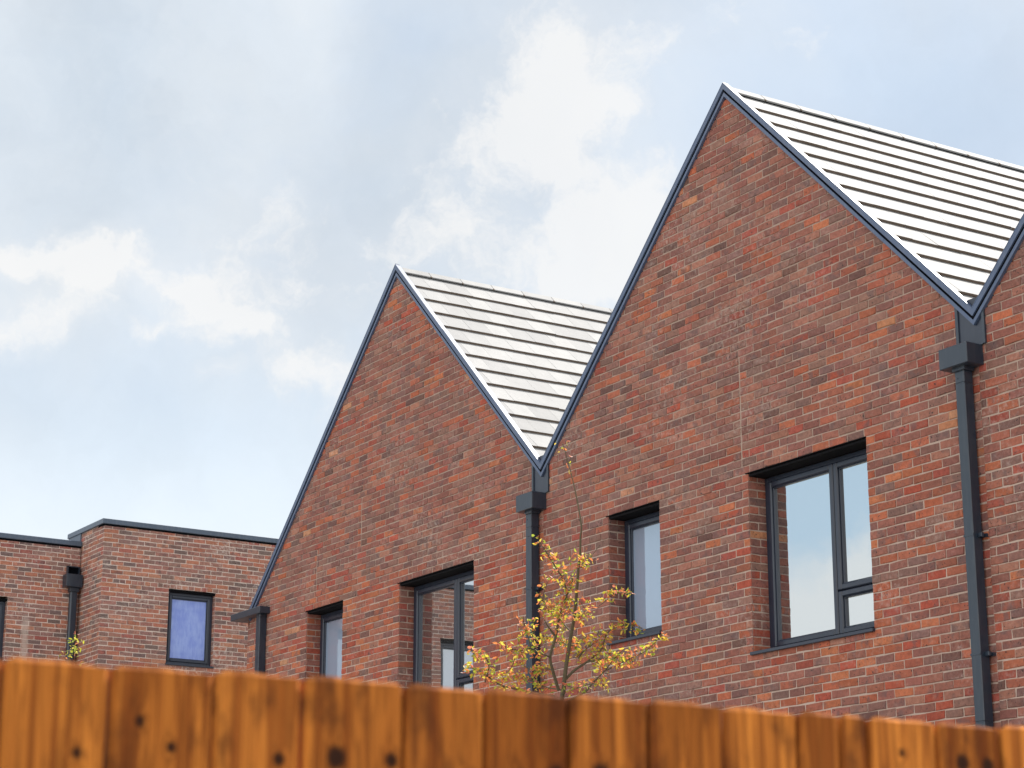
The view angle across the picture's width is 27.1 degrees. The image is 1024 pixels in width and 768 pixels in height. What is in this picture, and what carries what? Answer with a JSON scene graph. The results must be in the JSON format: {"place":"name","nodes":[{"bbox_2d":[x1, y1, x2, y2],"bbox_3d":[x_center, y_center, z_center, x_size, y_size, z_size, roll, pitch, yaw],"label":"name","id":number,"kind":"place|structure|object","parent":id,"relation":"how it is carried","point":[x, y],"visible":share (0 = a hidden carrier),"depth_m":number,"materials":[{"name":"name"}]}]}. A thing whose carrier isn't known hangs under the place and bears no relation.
{"place":"outdoors","nodes":[
{"label":"outdoors","id":0,"kind":"place"},
{"bbox_2d":[0,532,82,662],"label":"flat roofed brick house","id":1,"kind":"structure","parent":0,"point":[41,581],"depth_m":35.53,"materials":[{"name":"red brick"}]},
{"bbox_2d":[0,598,6,661],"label":"window","id":2,"kind":"structure","parent":1,"relation":"in","point":[2,604],"depth_m":35.20,"materials":[{"name":"black glass"}]},
{"bbox_2d":[59,631,83,662],"bbox_3d":[-3.500,4.019,16.445,0.192,4.247,0.283,-4,-16,14],"label":"sapling","id":3,"kind":"object","parent":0,"point":[70,652],"visible":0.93,"depth_m":17.00,"materials":[{"name":"yellow plant"}]},
{"bbox_2d":[67,518,278,674],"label":"flat roofed brick house","id":4,"kind":"structure","parent":0,"point":[164,596],"depth_m":35.81,"materials":[{"name":"red brick"}]},
{"bbox_2d":[165,589,214,668],"bbox_3d":[-5.446,4.139,35.888,0.873,1.276,0.200,10,-18,-31],"label":"window","id":5,"kind":"structure","parent":4,"relation":"in","point":[189,625],"depth_m":35.94,"materials":[{"name":"blue glass"}]},
{"bbox_2d":[231,264,612,692],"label":"gabled brick house","id":6,"kind":"structure","parent":0,"point":[406,553],"depth_m":24.98,"materials":[{"name":"red brick"}]},
{"bbox_2d":[306,600,342,677],"bbox_3d":[-2.218,3.384,26.151,0.300,1.301,0.996,10,-18,-31],"label":"window","id":7,"kind":"structure","parent":6,"relation":"in","point":[331,623],"depth_m":26.41,"materials":[{"name":"clear glass"}]},
{"bbox_2d":[397,560,473,689],"bbox_3d":[-0.771,2.952,23.906,0.300,1.676,1.696,10,-18,-31],"label":"window","id":8,"kind":"structure","parent":6,"relation":"in","point":[443,608],"depth_m":24.13,"materials":[{"name":"clear glass"}]},
{"bbox_2d":[0,0,1023,539],"label":"sky","id":9,"kind":"structure","parent":0,"point":[209,209],"materials":[{"name":"white"}]},
{"bbox_2d":[461,440,667,698],"bbox_3d":[0.302,3.012,14.712,1.450,5.253,1.000,3,-16,-10],"label":"young tree","id":10,"kind":"object","parent":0,"point":[561,606],"visible":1,"depth_m":14.90,"materials":[{"name":"yellow plant"}]},
{"label":"ground","id":11,"kind":"structure","parent":0,"visible":0},
{"bbox_2d":[0,657,1023,767],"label":"timber fence","id":12,"kind":"object","parent":11,"relation":"on","point":[59,714],"visible":1,"depth_m":2.68,"materials":[{"name":"orange wood"}]},
{"bbox_2d":[540,82,1023,728],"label":"gabled brick house","id":13,"kind":"structure","parent":11,"relation":"on","point":[770,426],"depth_m":19.38,"materials":[{"name":"red brick"}]},
{"bbox_2d":[606,500,661,645],"bbox_3d":[1.287,1.870,20.842,0.300,1.301,0.896,10,-18,-31],"label":"window","id":14,"kind":"structure","parent":13,"relation":"in","point":[642,534],"depth_m":21.00,"materials":[{"name":"clear glass"}]},
{"bbox_2d":[745,437,874,655],"bbox_3d":[2.683,1.458,18.673,0.300,1.676,1.646,10,-18,-31],"label":"window","id":15,"kind":"structure","parent":13,"relation":"in","point":[820,586],"depth_m":18.79,"materials":[{"name":"clear glass"}]},
{"bbox_2d":[971,214,1023,727],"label":"gabled brick house","id":16,"kind":"structure","parent":11,"relation":"on","point":[1000,299],"depth_m":16.74,"materials":[{"name":"red brick"}]}
]}

